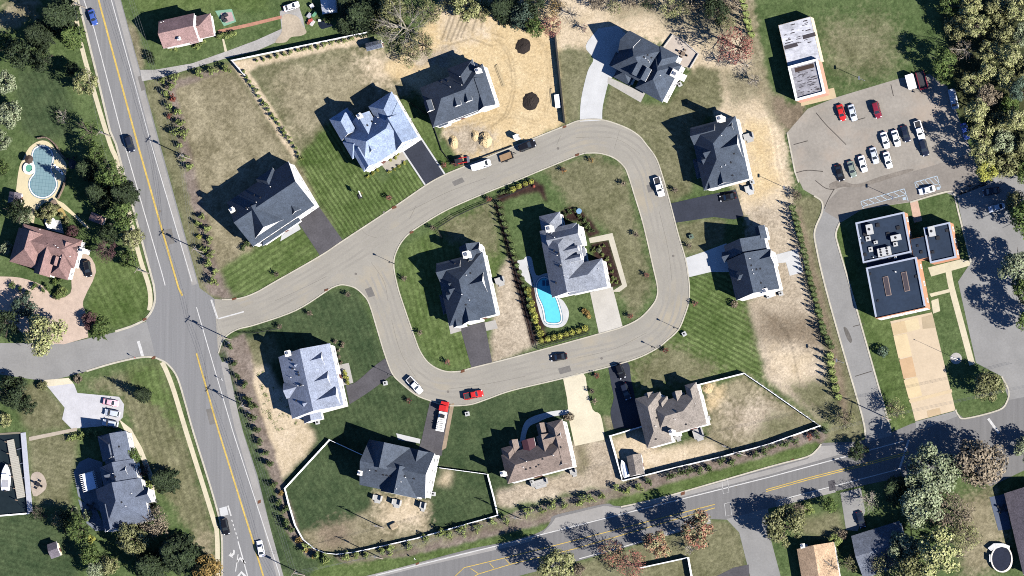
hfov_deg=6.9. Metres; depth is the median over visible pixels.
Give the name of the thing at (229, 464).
road marking
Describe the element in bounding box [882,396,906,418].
thinning tree
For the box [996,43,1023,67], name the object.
broadleaf tree
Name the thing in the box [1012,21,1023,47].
broadleaf tree
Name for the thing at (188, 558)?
conifer tree
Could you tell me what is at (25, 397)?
broadleaf tree
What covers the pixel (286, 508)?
shrub
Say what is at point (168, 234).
road patch
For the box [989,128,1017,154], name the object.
broadleaf tree
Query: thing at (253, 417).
shrub
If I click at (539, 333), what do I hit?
shrub
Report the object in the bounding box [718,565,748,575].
driveway
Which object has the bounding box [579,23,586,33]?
bare tree
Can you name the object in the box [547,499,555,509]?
shrub
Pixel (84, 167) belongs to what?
conifer tree
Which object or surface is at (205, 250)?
shrub
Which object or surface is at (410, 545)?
shrub
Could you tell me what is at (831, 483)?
road patch
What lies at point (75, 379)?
garden bush
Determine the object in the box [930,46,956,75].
broadleaf tree
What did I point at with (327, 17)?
garden bush
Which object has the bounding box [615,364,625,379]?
off road car
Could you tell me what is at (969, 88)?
broadleaf tree
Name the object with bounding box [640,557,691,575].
vinyl fence
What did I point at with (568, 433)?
garage door
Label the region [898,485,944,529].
broadleaf tree
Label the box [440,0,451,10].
thinning tree
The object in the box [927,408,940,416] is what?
driveway
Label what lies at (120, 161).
kerb
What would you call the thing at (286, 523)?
shrub
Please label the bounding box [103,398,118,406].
parked car
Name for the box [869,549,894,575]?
thinning tree
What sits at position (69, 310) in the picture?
driveway
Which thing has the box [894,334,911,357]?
driveway
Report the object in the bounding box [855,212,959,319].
fire station
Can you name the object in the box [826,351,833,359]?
hedge conifer
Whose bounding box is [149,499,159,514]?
garden bush
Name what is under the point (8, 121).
broadleaf tree
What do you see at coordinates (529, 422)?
path
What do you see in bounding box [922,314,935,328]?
driveway
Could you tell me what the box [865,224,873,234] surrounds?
rooftop unit
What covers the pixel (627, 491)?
shrub
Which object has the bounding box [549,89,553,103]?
timber stack
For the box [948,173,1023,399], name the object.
road
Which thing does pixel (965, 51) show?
bare tree
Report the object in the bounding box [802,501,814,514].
garden bush
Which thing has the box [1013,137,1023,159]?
broadleaf tree
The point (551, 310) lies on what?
swimming pool
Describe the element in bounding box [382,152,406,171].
patio
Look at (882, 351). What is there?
shrub
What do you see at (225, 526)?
parked suv
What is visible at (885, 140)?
parked car
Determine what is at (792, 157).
kerb
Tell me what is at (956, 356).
patio
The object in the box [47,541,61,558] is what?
shed
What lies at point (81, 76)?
broadleaf tree
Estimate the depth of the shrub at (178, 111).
2430.72 m
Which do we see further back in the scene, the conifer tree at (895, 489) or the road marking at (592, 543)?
the road marking at (592, 543)
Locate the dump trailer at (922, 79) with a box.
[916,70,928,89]
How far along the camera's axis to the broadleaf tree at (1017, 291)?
2348.78 m
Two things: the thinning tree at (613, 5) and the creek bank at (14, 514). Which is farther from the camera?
the creek bank at (14, 514)
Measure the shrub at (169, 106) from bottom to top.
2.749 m
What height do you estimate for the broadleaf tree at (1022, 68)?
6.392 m
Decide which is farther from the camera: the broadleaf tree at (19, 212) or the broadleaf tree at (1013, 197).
the broadleaf tree at (19, 212)
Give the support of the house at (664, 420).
on the ground
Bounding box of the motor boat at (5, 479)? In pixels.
[1,464,10,491]
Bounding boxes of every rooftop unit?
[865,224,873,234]
[877,246,891,256]
[890,234,901,241]
[928,226,935,236]
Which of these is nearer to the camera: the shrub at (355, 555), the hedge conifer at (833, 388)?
the hedge conifer at (833, 388)
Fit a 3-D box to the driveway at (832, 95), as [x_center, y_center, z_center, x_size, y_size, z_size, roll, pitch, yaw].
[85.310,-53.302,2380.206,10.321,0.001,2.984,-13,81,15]
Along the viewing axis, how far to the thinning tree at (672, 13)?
2390.19 m
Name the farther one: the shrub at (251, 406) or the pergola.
the pergola
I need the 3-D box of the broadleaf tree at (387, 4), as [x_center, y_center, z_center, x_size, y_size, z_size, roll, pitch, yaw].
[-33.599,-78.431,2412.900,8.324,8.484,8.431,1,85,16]
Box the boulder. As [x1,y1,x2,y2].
[389,522,397,529]
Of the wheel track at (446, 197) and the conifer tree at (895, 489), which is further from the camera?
the wheel track at (446, 197)
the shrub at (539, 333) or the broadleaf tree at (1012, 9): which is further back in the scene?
the shrub at (539, 333)
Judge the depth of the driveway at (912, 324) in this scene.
2366.58 m
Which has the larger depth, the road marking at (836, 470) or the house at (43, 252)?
the house at (43, 252)
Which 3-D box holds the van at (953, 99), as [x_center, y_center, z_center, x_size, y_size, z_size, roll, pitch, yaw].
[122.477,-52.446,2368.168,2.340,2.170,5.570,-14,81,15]
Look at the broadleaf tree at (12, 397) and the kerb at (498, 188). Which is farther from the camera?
the broadleaf tree at (12, 397)
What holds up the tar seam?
on the parking lot at (824, 148)
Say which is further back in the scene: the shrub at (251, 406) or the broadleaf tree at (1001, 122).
the shrub at (251, 406)
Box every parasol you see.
[25,155,32,163]
[68,160,76,168]
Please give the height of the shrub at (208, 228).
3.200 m
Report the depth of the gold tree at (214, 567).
2411.07 m
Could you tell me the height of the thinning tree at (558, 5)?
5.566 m
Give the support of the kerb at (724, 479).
on the ground
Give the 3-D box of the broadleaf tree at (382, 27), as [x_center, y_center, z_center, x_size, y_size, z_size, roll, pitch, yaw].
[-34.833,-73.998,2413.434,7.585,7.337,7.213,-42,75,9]
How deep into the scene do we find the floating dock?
2436.14 m
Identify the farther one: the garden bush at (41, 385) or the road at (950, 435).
the garden bush at (41, 385)
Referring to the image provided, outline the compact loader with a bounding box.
[454,156,469,165]
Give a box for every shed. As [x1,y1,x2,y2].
[8,191,22,203]
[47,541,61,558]
[89,212,106,224]
[365,40,383,50]
[627,453,644,476]
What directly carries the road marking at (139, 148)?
on the road at (177, 336)
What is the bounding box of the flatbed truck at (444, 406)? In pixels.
[436,401,449,431]
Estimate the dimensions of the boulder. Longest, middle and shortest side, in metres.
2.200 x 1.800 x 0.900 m
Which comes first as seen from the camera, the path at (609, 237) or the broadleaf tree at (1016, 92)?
the broadleaf tree at (1016, 92)
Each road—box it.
[0,321,154,379]
[79,0,275,575]
[214,120,688,404]
[386,397,1023,575]
[727,508,779,575]
[815,206,893,442]
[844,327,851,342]
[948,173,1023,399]
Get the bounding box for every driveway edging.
[403,151,425,184]
[422,139,444,173]
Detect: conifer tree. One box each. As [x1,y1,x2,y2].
[23,18,55,50]
[40,0,82,35]
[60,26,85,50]
[75,157,101,181]
[85,180,114,210]
[88,315,111,340]
[110,180,140,210]
[133,388,151,403]
[133,549,169,575]
[151,467,180,494]
[158,531,204,575]
[177,544,205,573]
[336,14,351,37]
[337,0,359,14]
[342,0,380,38]
[490,0,519,27]
[882,472,912,507]
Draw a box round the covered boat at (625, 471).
[621,460,629,478]
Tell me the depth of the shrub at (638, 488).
2382.32 m
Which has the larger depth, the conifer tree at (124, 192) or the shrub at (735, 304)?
the conifer tree at (124, 192)
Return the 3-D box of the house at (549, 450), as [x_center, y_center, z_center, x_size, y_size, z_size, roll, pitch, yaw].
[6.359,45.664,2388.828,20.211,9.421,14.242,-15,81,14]
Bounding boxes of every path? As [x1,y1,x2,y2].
[29,428,76,440]
[43,378,72,385]
[120,420,154,491]
[218,15,281,32]
[280,225,299,240]
[396,433,419,442]
[448,323,460,333]
[485,320,497,330]
[520,410,568,441]
[589,233,626,291]
[607,77,644,101]
[910,201,921,222]
[928,259,969,275]
[930,289,948,296]
[931,299,939,312]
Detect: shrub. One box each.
[7,281,15,288]
[30,283,37,289]
[33,209,41,217]
[41,284,49,292]
[62,215,70,224]
[65,435,73,441]
[78,432,84,440]
[86,428,92,437]
[86,511,91,520]
[146,55,155,64]
[161,90,168,98]
[164,102,172,111]
[166,82,174,90]
[168,127,179,135]
[169,93,175,101]
[170,73,179,84]
[172,108,181,114]
[175,119,185,125]
[177,129,188,141]
[185,163,193,171]
[194,70,202,78]
[199,245,209,252]
[203,226,211,232]
[203,258,211,267]
[205,250,214,258]
[206,236,213,244]
[206,276,218,285]
[207,67,218,74]
[222,64,231,72]
[241,380,247,388]
[242,396,251,403]
[247,402,258,409]
[247,413,257,422]
[252,426,260,433]
[256,438,262,445]
[265,460,273,466]
[269,482,278,488]
[280,505,288,513]
[283,518,289,527]
[300,543,311,552]
[312,551,319,558]
[321,551,330,565]
[341,550,349,560]
[352,552,359,558]
[386,544,394,555]
[406,540,412,550]
[421,533,429,543]
[435,528,447,537]
[445,530,452,539]
[456,523,467,537]
[474,525,482,533]
[501,516,509,525]
[523,508,533,518]
[537,330,543,336]
[538,507,546,513]
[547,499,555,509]
[556,333,562,338]
[561,499,568,509]
[566,412,573,420]
[578,493,590,502]
[582,325,587,331]
[586,492,596,502]
[598,491,605,498]
[613,484,620,491]
[622,486,630,494]
[635,483,643,491]
[644,477,651,485]
[666,473,675,480]
[677,467,687,476]
[685,465,695,475]
[697,466,703,474]
[705,464,712,472]
[716,456,725,466]
[727,458,735,465]
[731,300,737,307]
[761,446,767,455]
[768,444,776,450]
[778,440,789,447]
[789,437,798,445]
[814,431,819,439]
[877,346,889,357]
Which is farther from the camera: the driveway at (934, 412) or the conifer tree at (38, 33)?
the conifer tree at (38, 33)
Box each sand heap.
[449,135,457,148]
[471,130,478,141]
[478,131,492,147]
[702,383,713,393]
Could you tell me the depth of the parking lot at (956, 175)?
2370.57 m
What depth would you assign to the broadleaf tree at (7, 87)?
2440.41 m
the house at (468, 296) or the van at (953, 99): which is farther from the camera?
the house at (468, 296)
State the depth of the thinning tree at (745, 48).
2374.52 m
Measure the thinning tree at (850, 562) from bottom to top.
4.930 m
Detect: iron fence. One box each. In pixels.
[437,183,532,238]
[498,206,587,348]
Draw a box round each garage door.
[401,142,416,150]
[567,432,572,448]
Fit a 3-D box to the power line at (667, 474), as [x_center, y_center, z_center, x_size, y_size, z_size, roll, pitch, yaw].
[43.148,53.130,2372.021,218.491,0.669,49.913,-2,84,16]
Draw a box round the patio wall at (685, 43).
[663,34,698,67]
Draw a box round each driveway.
[0,253,95,343]
[42,381,123,428]
[140,7,304,80]
[275,14,305,42]
[299,207,341,254]
[346,358,391,403]
[404,140,443,183]
[418,401,449,455]
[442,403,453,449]
[461,322,491,366]
[563,373,603,445]
[580,26,624,121]
[590,287,621,332]
[608,362,640,428]
[671,190,743,222]
[686,244,728,276]
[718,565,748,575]
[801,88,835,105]
[840,488,864,530]
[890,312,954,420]
[891,321,906,334]
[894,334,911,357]
[899,357,915,378]
[904,377,921,398]
[905,318,919,331]
[909,389,951,402]
[915,411,957,429]
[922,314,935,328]
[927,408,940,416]
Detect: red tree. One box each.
[539,13,560,36]
[597,538,625,566]
[615,548,645,575]
[641,530,671,558]
[679,508,717,549]
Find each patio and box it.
[16,140,88,228]
[31,472,46,495]
[44,219,63,232]
[74,458,101,510]
[78,499,103,530]
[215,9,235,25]
[221,12,233,22]
[339,363,352,384]
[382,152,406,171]
[517,259,533,286]
[524,256,568,327]
[664,35,696,67]
[776,249,802,275]
[950,353,961,363]
[989,494,1010,530]
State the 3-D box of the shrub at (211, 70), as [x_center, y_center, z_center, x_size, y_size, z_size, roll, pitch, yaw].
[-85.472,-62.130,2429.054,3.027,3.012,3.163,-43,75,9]
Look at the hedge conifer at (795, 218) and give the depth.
2377.41 m
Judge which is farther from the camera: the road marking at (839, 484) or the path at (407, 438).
the path at (407, 438)
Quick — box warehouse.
[778,17,829,102]
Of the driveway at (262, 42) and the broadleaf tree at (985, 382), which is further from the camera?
the driveway at (262, 42)
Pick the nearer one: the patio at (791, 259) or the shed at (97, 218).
the patio at (791, 259)
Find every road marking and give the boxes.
[84,0,164,284]
[98,0,182,295]
[111,0,191,280]
[137,341,143,355]
[196,307,279,575]
[196,353,263,575]
[211,299,217,318]
[218,311,243,318]
[238,541,247,575]
[376,440,903,575]
[455,504,714,575]
[475,508,713,575]
[579,520,709,558]
[766,451,908,489]
[766,453,908,491]
[778,469,898,500]
[898,440,909,469]
[987,418,999,433]
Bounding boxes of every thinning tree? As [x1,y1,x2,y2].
[17,209,33,225]
[51,510,63,529]
[76,121,101,145]
[138,505,170,538]
[399,46,420,68]
[407,30,433,57]
[416,0,443,26]
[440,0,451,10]
[548,0,565,17]
[587,0,607,12]
[605,0,621,15]
[621,0,638,10]
[640,0,658,11]
[658,0,681,18]
[676,0,695,14]
[684,0,707,13]
[713,25,754,66]
[716,14,735,31]
[722,0,740,15]
[785,503,805,517]
[790,190,801,201]
[831,409,856,431]
[842,556,858,571]
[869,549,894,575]
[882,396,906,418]
[931,491,975,532]
[948,520,982,553]
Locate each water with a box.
[0,432,28,514]
[318,21,332,28]
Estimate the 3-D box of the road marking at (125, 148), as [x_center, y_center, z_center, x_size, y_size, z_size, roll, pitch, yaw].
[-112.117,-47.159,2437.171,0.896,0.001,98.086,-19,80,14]
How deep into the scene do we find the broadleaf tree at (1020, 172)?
2356.49 m
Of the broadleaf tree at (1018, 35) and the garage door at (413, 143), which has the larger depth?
the garage door at (413, 143)
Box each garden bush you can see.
[0,412,11,427]
[30,506,48,522]
[36,380,47,390]
[40,203,57,220]
[52,292,59,299]
[56,286,67,297]
[73,374,81,383]
[84,533,95,544]
[128,447,141,463]
[145,479,152,488]
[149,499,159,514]
[323,13,331,22]
[574,563,586,575]
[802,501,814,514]
[822,496,838,513]
[828,533,842,547]
[838,530,847,539]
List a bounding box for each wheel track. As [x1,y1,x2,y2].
[219,124,683,398]
[221,137,670,384]
[222,143,664,379]
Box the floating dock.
[5,439,25,500]
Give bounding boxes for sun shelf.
[542,280,548,285]
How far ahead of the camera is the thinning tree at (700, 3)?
2388.09 m
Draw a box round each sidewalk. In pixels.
[72,0,152,310]
[160,362,219,575]
[946,271,974,365]
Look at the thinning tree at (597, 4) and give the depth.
2396.39 m
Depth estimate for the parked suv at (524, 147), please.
2401.02 m
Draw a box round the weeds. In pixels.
[258,370,299,430]
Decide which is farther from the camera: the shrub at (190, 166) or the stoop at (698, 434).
the shrub at (190, 166)
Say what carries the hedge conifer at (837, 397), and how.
on the ground
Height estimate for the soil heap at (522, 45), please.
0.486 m
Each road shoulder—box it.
[114,0,196,284]
[221,361,282,575]
[368,536,532,575]
[542,444,854,533]
[652,519,710,535]
[775,488,835,506]
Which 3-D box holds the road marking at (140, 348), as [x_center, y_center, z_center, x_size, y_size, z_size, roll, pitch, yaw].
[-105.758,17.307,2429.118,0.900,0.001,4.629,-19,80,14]
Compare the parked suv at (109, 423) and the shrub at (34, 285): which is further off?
the shrub at (34, 285)
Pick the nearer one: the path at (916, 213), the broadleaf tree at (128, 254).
the path at (916, 213)
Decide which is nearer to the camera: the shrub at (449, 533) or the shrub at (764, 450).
the shrub at (764, 450)
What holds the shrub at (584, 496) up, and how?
on the ground
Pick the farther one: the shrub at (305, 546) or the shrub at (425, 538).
the shrub at (305, 546)
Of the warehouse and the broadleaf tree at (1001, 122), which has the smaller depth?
the broadleaf tree at (1001, 122)
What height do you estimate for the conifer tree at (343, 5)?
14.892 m
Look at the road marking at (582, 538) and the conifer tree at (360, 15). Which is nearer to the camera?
the road marking at (582, 538)
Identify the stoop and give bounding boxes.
[372,495,382,503]
[391,499,401,507]
[419,502,426,511]
[494,276,504,286]
[530,478,547,488]
[569,469,576,476]
[692,427,704,440]
[743,132,753,142]
[744,184,753,194]
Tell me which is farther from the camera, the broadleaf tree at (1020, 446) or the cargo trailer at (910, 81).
the cargo trailer at (910, 81)
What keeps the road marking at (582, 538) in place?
on the road at (950, 435)
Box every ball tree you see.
[0,241,13,254]
[10,291,37,318]
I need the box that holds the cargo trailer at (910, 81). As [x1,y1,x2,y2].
[905,73,916,92]
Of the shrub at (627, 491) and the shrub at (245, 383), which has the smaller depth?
the shrub at (627, 491)
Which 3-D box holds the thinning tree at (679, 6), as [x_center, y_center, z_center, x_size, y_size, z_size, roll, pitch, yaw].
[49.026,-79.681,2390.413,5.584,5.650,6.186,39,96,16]
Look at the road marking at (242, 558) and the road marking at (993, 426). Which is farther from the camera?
the road marking at (242, 558)
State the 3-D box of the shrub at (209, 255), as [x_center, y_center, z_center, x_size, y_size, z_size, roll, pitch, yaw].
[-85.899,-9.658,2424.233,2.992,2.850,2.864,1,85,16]
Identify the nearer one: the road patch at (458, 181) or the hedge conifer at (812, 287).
the hedge conifer at (812, 287)
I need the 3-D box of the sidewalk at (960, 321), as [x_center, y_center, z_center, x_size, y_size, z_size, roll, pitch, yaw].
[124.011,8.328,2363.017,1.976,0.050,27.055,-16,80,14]
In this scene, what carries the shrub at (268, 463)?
on the ground
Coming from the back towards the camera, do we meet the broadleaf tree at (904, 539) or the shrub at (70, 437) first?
the shrub at (70, 437)
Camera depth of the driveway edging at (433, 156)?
2410.04 m
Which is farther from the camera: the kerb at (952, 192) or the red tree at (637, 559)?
the red tree at (637, 559)
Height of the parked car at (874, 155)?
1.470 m
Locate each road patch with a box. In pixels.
[138,76,145,90]
[163,228,174,244]
[206,408,214,424]
[219,506,227,516]
[365,287,374,296]
[452,178,463,185]
[558,365,570,373]
[647,183,654,192]
[828,480,835,490]
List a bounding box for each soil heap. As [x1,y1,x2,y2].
[515,38,530,53]
[522,92,538,109]
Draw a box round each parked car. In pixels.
[88,9,97,25]
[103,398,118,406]
[256,540,265,556]
[283,1,299,11]
[551,353,567,361]
[720,193,736,201]
[835,164,844,181]
[836,104,846,121]
[847,160,856,177]
[848,104,857,120]
[856,511,865,527]
[858,155,867,172]
[869,147,879,163]
[880,131,889,148]
[883,151,892,168]
[891,129,900,146]
[901,125,910,142]
[918,185,935,194]
[960,122,969,139]
[982,187,999,195]
[988,203,1004,212]
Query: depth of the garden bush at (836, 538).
2365.04 m
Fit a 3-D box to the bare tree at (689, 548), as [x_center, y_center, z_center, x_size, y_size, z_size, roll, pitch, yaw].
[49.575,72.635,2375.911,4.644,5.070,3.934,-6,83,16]
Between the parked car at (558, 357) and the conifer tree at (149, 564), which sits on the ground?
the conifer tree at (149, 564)
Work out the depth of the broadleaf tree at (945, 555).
2345.46 m
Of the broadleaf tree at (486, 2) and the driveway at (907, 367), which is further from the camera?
the broadleaf tree at (486, 2)
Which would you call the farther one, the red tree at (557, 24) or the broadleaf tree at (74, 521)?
the broadleaf tree at (74, 521)
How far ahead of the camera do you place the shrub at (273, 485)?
2412.51 m
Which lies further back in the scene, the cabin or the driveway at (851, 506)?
the cabin
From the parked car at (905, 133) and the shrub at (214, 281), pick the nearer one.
the parked car at (905, 133)
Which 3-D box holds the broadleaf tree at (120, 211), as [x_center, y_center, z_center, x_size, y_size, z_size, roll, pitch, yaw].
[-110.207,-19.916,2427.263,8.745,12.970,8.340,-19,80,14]
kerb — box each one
[77,0,155,332]
[86,356,222,575]
[218,119,689,405]
[393,152,657,371]
[621,444,821,507]
[787,132,798,182]
[813,195,865,434]
[835,223,891,429]
[910,191,971,262]
[955,376,1009,418]
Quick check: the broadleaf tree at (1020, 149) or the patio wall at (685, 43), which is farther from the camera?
the patio wall at (685, 43)
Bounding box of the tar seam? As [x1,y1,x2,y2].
[816,113,845,144]
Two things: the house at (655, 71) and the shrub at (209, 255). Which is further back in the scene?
the shrub at (209, 255)
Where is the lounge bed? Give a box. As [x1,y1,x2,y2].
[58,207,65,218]
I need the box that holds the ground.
[0,0,1023,575]
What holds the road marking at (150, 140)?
on the road at (177, 336)
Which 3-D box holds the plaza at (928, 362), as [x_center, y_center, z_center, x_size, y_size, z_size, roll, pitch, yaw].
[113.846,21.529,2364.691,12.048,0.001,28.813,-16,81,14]
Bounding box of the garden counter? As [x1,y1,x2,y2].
[45,218,56,229]
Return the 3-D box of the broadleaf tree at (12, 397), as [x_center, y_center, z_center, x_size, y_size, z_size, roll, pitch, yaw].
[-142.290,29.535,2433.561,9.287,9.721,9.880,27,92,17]
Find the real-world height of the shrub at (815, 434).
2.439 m
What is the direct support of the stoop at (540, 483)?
on the ground
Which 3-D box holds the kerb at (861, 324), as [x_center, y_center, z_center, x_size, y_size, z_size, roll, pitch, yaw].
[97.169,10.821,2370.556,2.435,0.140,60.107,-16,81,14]
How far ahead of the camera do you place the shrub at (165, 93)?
2432.25 m
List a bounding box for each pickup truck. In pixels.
[406,376,422,393]
[463,390,483,399]
[653,177,664,196]
[914,120,925,139]
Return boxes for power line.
[75,12,133,256]
[131,0,293,573]
[297,385,1023,573]
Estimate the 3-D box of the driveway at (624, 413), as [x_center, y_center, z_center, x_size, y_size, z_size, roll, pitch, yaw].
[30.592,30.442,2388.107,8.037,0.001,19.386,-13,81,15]
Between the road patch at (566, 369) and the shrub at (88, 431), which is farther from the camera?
the shrub at (88, 431)
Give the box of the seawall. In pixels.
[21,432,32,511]
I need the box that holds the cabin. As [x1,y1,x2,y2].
[320,0,337,13]
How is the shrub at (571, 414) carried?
on the ground
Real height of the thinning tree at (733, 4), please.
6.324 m
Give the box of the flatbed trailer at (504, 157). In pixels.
[499,151,515,162]
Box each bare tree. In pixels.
[54,110,70,124]
[368,0,431,65]
[560,2,582,24]
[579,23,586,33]
[683,543,694,555]
[716,55,725,66]
[734,53,754,75]
[748,74,761,87]
[824,558,841,573]
[856,490,879,515]
[950,40,973,61]
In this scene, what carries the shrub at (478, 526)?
on the ground
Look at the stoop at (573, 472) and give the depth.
2389.34 m
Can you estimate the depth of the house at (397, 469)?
2395.53 m
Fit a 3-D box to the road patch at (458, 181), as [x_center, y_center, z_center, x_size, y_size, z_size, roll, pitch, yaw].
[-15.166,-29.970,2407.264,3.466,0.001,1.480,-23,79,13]
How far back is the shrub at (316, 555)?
2407.00 m
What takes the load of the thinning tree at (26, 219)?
on the ground
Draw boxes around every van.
[470,159,490,170]
[948,89,958,109]
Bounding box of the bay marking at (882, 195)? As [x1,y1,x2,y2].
[861,189,902,201]
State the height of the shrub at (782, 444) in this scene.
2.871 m
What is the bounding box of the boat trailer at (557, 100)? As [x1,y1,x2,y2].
[554,94,560,107]
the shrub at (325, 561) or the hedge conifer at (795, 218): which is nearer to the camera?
the hedge conifer at (795, 218)
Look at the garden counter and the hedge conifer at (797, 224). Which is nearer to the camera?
the hedge conifer at (797, 224)
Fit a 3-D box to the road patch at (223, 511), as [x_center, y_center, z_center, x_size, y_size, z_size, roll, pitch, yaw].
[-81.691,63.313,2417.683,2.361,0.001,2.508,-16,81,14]
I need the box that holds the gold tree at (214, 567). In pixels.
[191,554,223,575]
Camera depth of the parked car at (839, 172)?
2375.31 m
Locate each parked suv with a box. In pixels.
[83,260,92,276]
[102,419,118,427]
[104,409,120,417]
[125,135,134,152]
[221,518,229,534]
[518,140,536,151]
[620,383,631,399]
[872,101,881,118]
[919,139,929,156]
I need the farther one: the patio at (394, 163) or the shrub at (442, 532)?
the patio at (394, 163)
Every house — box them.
[9,224,89,279]
[96,430,155,531]
[158,13,215,48]
[227,161,318,246]
[278,343,347,423]
[329,91,421,171]
[357,440,439,498]
[420,59,499,127]
[436,242,499,327]
[500,419,576,483]
[539,212,610,297]
[609,31,686,102]
[635,382,710,448]
[690,115,752,190]
[722,225,782,300]
[797,542,840,575]
[851,521,906,575]
[1004,487,1023,574]
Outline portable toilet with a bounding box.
[513,134,520,140]
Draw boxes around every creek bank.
[0,432,20,434]
[0,513,29,515]
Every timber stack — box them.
[495,65,505,86]
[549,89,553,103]
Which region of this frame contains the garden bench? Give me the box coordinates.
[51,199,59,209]
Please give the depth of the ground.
2402.53 m
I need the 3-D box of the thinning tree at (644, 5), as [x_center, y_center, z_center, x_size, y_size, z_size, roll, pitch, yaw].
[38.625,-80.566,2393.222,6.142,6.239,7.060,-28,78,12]
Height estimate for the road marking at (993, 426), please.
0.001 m
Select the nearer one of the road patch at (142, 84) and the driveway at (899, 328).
the driveway at (899, 328)
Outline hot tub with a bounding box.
[23,163,34,174]
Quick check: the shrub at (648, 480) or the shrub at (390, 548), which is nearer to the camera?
the shrub at (648, 480)
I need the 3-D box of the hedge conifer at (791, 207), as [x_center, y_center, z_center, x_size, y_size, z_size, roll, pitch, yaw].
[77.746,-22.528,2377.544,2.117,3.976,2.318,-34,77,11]
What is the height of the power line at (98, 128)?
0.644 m
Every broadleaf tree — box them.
[0,33,11,50]
[0,69,16,94]
[0,99,21,129]
[0,129,11,150]
[0,158,10,176]
[0,310,19,338]
[0,375,27,410]
[4,37,30,70]
[5,197,31,222]
[17,392,37,414]
[22,312,67,356]
[27,45,54,72]
[54,508,80,533]
[64,61,79,77]
[65,514,90,542]
[72,67,98,94]
[79,543,101,565]
[86,559,104,575]
[87,141,105,161]
[94,159,127,187]
[95,555,120,575]
[97,223,118,244]
[107,201,137,230]
[115,522,149,556]
[119,227,144,250]
[120,250,137,267]
[374,16,400,41]
[378,0,406,22]
[448,0,480,22]
[474,1,490,22]
[481,0,494,12]
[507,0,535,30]
[520,0,545,18]
[524,16,545,37]
[536,548,575,575]
[703,0,730,25]
[762,503,805,548]
[848,440,868,461]
[887,530,922,559]
[887,550,926,575]
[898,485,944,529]
[902,441,962,497]
[917,526,966,575]
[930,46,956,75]
[935,69,953,84]
[937,0,960,18]
[943,15,969,41]
[954,439,1008,488]
[957,0,982,19]
[959,71,983,93]
[962,10,990,37]
[963,97,989,122]
[965,121,994,146]
[968,142,995,168]
[973,368,1006,402]
[975,83,1002,106]
[975,158,998,181]
[976,61,998,80]
[977,39,999,63]
[984,0,1008,23]
[988,18,1016,46]
[988,109,1013,133]
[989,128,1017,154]
[994,150,1022,178]
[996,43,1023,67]
[996,66,1016,90]
[997,247,1023,288]
[999,94,1019,114]
[1004,190,1023,214]
[1006,0,1023,21]
[1006,109,1023,130]
[1008,76,1023,101]
[1009,200,1023,239]
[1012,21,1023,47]
[1012,279,1023,306]
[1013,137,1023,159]
[1013,435,1023,462]
[1015,310,1023,331]
[1016,59,1023,77]
[1016,161,1023,183]
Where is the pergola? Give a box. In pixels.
[81,471,98,491]
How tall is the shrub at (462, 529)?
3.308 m
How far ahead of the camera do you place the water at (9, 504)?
2436.80 m
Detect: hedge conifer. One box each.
[741,3,747,9]
[742,11,749,17]
[743,17,751,24]
[746,24,752,30]
[747,31,754,37]
[789,204,795,210]
[792,214,799,220]
[794,220,800,226]
[794,226,801,232]
[800,248,807,253]
[810,285,816,291]
[815,307,821,313]
[819,323,825,330]
[820,329,826,335]
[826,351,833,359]
[827,359,834,366]
[828,367,835,374]
[830,375,837,383]
[831,384,839,392]
[835,393,841,400]
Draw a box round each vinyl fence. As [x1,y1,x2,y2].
[231,32,366,75]
[284,439,498,554]
[609,373,819,480]
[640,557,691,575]
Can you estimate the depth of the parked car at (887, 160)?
2371.80 m
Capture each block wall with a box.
[37,137,65,158]
[57,176,66,198]
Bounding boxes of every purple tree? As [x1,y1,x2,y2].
[65,225,78,236]
[81,311,97,329]
[93,238,115,263]
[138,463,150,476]
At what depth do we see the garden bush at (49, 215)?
2438.34 m
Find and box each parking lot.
[788,74,974,221]
[825,154,987,220]
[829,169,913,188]
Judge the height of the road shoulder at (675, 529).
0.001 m
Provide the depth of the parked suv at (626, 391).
2386.47 m
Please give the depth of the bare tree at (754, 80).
2382.18 m
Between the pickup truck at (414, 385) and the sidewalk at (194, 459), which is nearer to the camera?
the pickup truck at (414, 385)
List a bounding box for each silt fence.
[409,102,511,163]
[554,32,565,123]
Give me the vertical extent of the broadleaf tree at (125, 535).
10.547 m
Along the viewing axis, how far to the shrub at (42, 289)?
2437.54 m
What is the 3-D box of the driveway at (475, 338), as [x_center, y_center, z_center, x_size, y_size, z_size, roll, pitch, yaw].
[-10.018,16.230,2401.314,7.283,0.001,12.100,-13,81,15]
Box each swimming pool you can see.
[28,145,57,198]
[535,276,562,324]
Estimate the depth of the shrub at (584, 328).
2391.52 m
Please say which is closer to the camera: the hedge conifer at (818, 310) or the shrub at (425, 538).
the hedge conifer at (818, 310)
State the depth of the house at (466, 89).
2401.67 m
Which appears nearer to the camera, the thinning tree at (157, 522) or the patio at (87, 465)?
the thinning tree at (157, 522)
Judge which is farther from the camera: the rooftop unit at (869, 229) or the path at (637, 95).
the path at (637, 95)
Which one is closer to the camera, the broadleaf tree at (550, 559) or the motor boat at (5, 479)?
the broadleaf tree at (550, 559)
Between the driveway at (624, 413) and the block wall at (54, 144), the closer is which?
the driveway at (624, 413)
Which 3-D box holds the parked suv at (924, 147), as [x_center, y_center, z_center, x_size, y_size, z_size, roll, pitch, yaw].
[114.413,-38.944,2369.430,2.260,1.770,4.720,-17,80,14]
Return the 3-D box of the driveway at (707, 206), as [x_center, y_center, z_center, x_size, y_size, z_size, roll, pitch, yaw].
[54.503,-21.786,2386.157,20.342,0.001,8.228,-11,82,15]
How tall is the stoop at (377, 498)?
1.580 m
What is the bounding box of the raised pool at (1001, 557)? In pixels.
[988,543,1012,572]

